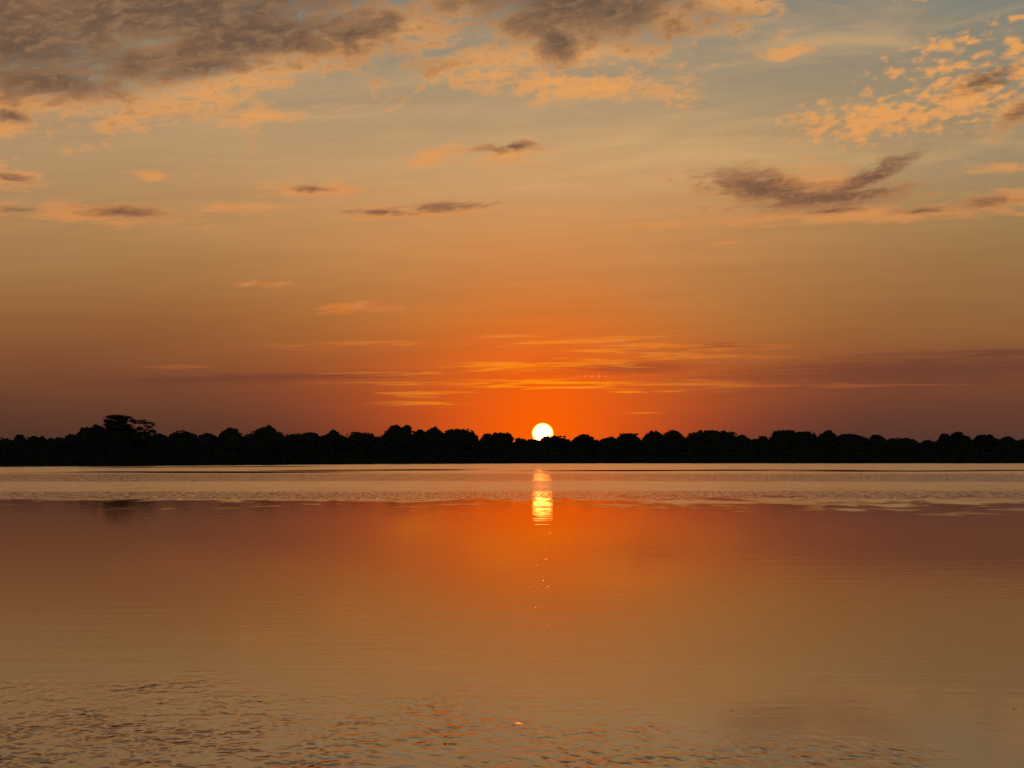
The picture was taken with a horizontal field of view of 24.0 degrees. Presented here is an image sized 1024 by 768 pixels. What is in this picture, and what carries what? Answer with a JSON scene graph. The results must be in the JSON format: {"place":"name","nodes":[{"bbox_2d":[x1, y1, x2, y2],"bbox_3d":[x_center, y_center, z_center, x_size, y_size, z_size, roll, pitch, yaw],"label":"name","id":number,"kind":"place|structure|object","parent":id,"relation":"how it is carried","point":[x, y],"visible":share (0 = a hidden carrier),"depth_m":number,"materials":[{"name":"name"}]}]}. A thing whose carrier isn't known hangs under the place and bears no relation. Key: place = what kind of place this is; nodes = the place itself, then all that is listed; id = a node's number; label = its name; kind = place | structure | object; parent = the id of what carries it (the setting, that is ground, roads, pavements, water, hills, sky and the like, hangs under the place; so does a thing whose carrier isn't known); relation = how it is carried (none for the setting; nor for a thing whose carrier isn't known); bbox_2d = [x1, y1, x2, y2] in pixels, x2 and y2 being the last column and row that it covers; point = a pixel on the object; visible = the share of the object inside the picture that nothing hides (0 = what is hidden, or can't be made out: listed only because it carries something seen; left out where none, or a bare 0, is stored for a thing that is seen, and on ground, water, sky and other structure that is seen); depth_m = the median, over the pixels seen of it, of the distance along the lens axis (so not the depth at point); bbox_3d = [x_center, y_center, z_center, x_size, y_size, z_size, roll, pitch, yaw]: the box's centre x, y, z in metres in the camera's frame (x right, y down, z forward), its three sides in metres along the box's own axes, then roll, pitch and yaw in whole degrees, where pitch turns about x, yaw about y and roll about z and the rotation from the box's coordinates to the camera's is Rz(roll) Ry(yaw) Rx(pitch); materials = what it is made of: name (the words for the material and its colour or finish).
{"place":"outdoors","nodes":[
{"label":"outdoors","id":0,"kind":"place"},
{"bbox_2d":[0,462,930,465],"bbox_3d":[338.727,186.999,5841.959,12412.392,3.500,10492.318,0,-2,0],"label":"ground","id":1,"kind":"structure","parent":0,"point":[255,464],"depth_m":1080.47,"materials":[{"name":"soil"}]},
{"bbox_2d":[14,434,26,441],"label":"broadleaf tree","id":2,"kind":"object","parent":1,"relation":"on","point":[18,437],"visible":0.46,"depth_m":915.81,"materials":[{"name":"black plant"}]},
{"bbox_2d":[27,436,49,441],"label":"broadleaf tree","id":3,"kind":"object","parent":1,"relation":"on","point":[41,438],"visible":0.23,"depth_m":933.86,"materials":[{"name":"black plant"}]},
{"bbox_2d":[49,437,71,450],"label":"broadleaf tree","id":4,"kind":"object","parent":1,"relation":"on","point":[58,439],"visible":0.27,"depth_m":947.50,"materials":[{"name":"black plant"}]},
{"bbox_2d":[65,434,83,447],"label":"broadleaf tree","id":5,"kind":"object","parent":1,"relation":"on","point":[69,436],"visible":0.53,"depth_m":960.81,"materials":[{"name":"black plant"}]},
{"bbox_2d":[74,427,100,449],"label":"broadleaf tree","id":6,"kind":"object","parent":1,"relation":"on","point":[87,431],"visible":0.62,"depth_m":976.78,"materials":[{"name":"black plant"}]},
{"bbox_2d":[90,424,108,442],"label":"broadleaf tree","id":7,"kind":"object","parent":1,"relation":"on","point":[102,433],"visible":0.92,"depth_m":983.09,"materials":[{"name":"black plant"}]},
{"bbox_2d":[103,414,158,442],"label":"umbrella tree","id":8,"kind":"object","parent":1,"relation":"on","point":[120,425],"visible":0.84,"depth_m":1026.90,"materials":[{"name":"black plant"}]},
{"bbox_2d":[150,433,174,451],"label":"broadleaf tree","id":9,"kind":"object","parent":1,"relation":"on","point":[168,446],"visible":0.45,"depth_m":1073.86,"materials":[{"name":"black plant"}]},
{"bbox_2d":[168,430,200,452],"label":"broadleaf tree","id":10,"kind":"object","parent":1,"relation":"on","point":[194,441],"visible":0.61,"depth_m":1122.08,"materials":[{"name":"black plant"}]},
{"bbox_2d":[198,433,220,446],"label":"broadleaf tree","id":11,"kind":"object","parent":1,"relation":"on","point":[212,436],"visible":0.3,"depth_m":1180.48,"materials":[{"name":"black plant"}]},
{"bbox_2d":[218,427,249,451],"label":"broadleaf tree","id":12,"kind":"object","parent":1,"relation":"on","point":[240,442],"visible":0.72,"depth_m":1213.18,"materials":[{"name":"black plant"}]},
{"bbox_2d":[242,424,288,452],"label":"broadleaf tree","id":13,"kind":"object","parent":1,"relation":"on","point":[273,438],"visible":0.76,"depth_m":1289.18,"materials":[{"name":"black plant"}]},
{"bbox_2d":[286,433,310,451],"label":"broadleaf tree","id":14,"kind":"object","parent":1,"relation":"on","point":[304,443],"visible":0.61,"depth_m":1374.68,"materials":[{"name":"black plant"}]},
{"bbox_2d":[303,432,323,448],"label":"broadleaf tree","id":15,"kind":"object","parent":1,"relation":"on","point":[319,442],"visible":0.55,"depth_m":1415.28,"materials":[{"name":"black plant"}]},
{"bbox_2d":[321,429,350,452],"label":"broadleaf tree","id":16,"kind":"object","parent":1,"relation":"on","point":[341,442],"visible":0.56,"depth_m":1471.94,"materials":[{"name":"black plant"}]},
{"bbox_2d":[346,432,376,453],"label":"broadleaf tree","id":17,"kind":"object","parent":1,"relation":"on","point":[370,440],"visible":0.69,"depth_m":1570.40,"materials":[{"name":"black plant"}]},
{"bbox_2d":[380,425,414,449],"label":"broadleaf tree","id":18,"kind":"object","parent":1,"relation":"on","point":[403,435],"visible":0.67,"depth_m":1683.79,"materials":[{"name":"black plant"}]},
{"bbox_2d":[404,425,412,432],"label":"broadleaf tree","id":19,"kind":"object","parent":1,"relation":"on","point":[408,427],"visible":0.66,"depth_m":1708.99,"materials":[{"name":"black plant"}]},
{"bbox_2d":[412,429,431,445],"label":"broadleaf tree","id":20,"kind":"object","parent":1,"relation":"on","point":[426,435],"visible":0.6,"depth_m":1744.57,"materials":[{"name":"black plant"}]},
{"bbox_2d":[426,426,445,441],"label":"broadleaf tree","id":21,"kind":"object","parent":1,"relation":"on","point":[435,432],"visible":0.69,"depth_m":1787.02,"materials":[{"name":"black plant"}]},
{"bbox_2d":[444,429,477,449],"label":"broadleaf tree","id":22,"kind":"object","parent":1,"relation":"on","point":[470,441],"visible":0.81,"depth_m":1846.33,"materials":[{"name":"black plant"}]},
{"bbox_2d":[480,433,498,449],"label":"broadleaf tree","id":23,"kind":"object","parent":1,"relation":"on","point":[491,440],"visible":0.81,"depth_m":1921.40,"materials":[{"name":"black plant"}]},
{"bbox_2d":[492,432,513,444],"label":"broadleaf tree","id":24,"kind":"object","parent":1,"relation":"on","point":[507,437],"visible":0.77,"depth_m":1974.76,"materials":[{"name":"black plant"}]},
{"bbox_2d":[0,433,1023,465],"bbox_3d":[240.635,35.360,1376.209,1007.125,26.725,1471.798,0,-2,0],"label":"forest undergrowth","id":25,"kind":"object","parent":1,"relation":"on","point":[117,448],"visible":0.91,"depth_m":1903.35,"materials":[{"name":"black plant"}]},
{"bbox_2d":[512,437,530,447],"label":"broadleaf tree","id":26,"kind":"object","parent":1,"relation":"on","point":[520,440],"visible":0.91,"depth_m":2006.07,"materials":[{"name":"black plant"}]},
{"bbox_2d":[526,439,541,441],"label":"broadleaf tree","id":27,"kind":"object","parent":1,"relation":"on","point":[531,440],"visible":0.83,"depth_m":2025.42,"materials":[{"name":"black plant"}]},
{"bbox_2d":[540,435,570,452],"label":"broadleaf tree","id":28,"kind":"object","parent":1,"relation":"on","point":[563,443],"visible":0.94,"depth_m":2032.38,"materials":[{"name":"black plant"}]},
{"bbox_2d":[571,434,601,452],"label":"broadleaf tree","id":29,"kind":"object","parent":1,"relation":"on","point":[589,441],"visible":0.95,"depth_m":2056.17,"materials":[{"name":"black plant"}]},
{"bbox_2d":[599,436,619,442],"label":"broadleaf tree","id":30,"kind":"object","parent":1,"relation":"on","point":[611,438],"visible":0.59,"depth_m":2095.54,"materials":[{"name":"black plant"}]},
{"bbox_2d":[617,433,639,440],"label":"broadleaf tree","id":31,"kind":"object","parent":1,"relation":"on","point":[629,436],"visible":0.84,"depth_m":2104.12,"materials":[{"name":"black plant"}]},
{"bbox_2d":[642,430,662,440],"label":"broadleaf tree","id":32,"kind":"object","parent":1,"relation":"on","point":[649,435],"visible":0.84,"depth_m":2114.40,"materials":[{"name":"black plant"}]},
{"bbox_2d":[663,430,684,440],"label":"broadleaf tree","id":33,"kind":"object","parent":1,"relation":"on","point":[669,435],"visible":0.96,"depth_m":2107.81,"materials":[{"name":"black plant"}]},
{"bbox_2d":[686,430,739,440],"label":"broadleaf tree","id":34,"kind":"object","parent":1,"relation":"on","point":[705,435],"visible":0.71,"depth_m":2104.63,"materials":[{"name":"black plant"}]},
{"bbox_2d":[737,434,748,438],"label":"broadleaf tree","id":35,"kind":"object","parent":1,"relation":"on","point":[742,436],"visible":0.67,"depth_m":2107.61,"materials":[{"name":"black plant"}]},
{"bbox_2d":[752,436,771,451],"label":"broadleaf tree","id":36,"kind":"object","parent":1,"relation":"on","point":[759,442],"visible":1,"depth_m":2085.34,"materials":[{"name":"black plant"}]},
{"bbox_2d":[769,430,799,439],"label":"broadleaf tree","id":37,"kind":"object","parent":1,"relation":"on","point":[779,434],"visible":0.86,"depth_m":2094.80,"materials":[{"name":"black plant"}]},
{"bbox_2d":[798,431,817,437],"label":"broadleaf tree","id":38,"kind":"object","parent":1,"relation":"on","point":[808,434],"visible":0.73,"depth_m":2096.71,"materials":[{"name":"black plant"}]},
{"bbox_2d":[817,429,836,438],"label":"broadleaf tree","id":39,"kind":"object","parent":1,"relation":"on","point":[826,433],"visible":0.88,"depth_m":2091.54,"materials":[{"name":"black plant"}]},
{"bbox_2d":[830,433,868,451],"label":"broadleaf tree","id":40,"kind":"object","parent":1,"relation":"on","point":[849,441],"visible":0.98,"depth_m":2071.04,"materials":[{"name":"black plant"}]},
{"bbox_2d":[869,434,884,441],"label":"broadleaf tree","id":41,"kind":"object","parent":1,"relation":"on","point":[874,437],"visible":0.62,"depth_m":2084.48,"materials":[{"name":"black plant"}]},
{"bbox_2d":[883,437,920,453],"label":"broadleaf tree","id":42,"kind":"object","parent":1,"relation":"on","point":[903,445],"visible":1,"depth_m":2060.63,"materials":[{"name":"black plant"}]},
{"bbox_2d":[938,433,949,442],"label":"broadleaf tree","id":43,"kind":"object","parent":1,"relation":"on","point":[943,437],"visible":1,"depth_m":2061.28,"materials":[{"name":"black plant"}]},
{"bbox_2d":[946,431,970,450],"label":"broadleaf tree","id":44,"kind":"object","parent":1,"relation":"on","point":[959,440],"visible":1,"depth_m":2054.80,"materials":[{"name":"black plant"}]},
{"bbox_2d":[971,434,999,450],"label":"broadleaf tree","id":45,"kind":"object","parent":1,"relation":"on","point":[988,441],"visible":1,"depth_m":2053.01,"materials":[{"name":"black plant"}]},
{"bbox_2d":[1000,436,1015,442],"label":"broadleaf tree","id":46,"kind":"object","parent":1,"relation":"on","point":[1007,439],"visible":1,"depth_m":2054.58,"materials":[{"name":"black plant"}]},
{"bbox_2d":[0,463,1023,767],"bbox_3d":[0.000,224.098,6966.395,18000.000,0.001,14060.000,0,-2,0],"label":"water","id":47,"kind":"structure","parent":0,"point":[676,615],"depth_m":31.16,"materials":[{"name":"orange liquid"}]},
{"bbox_2d":[0,0,1023,442],"label":"sky","id":48,"kind":"structure","parent":0,"point":[525,219],"materials":[{"name":"orange"}]}
]}

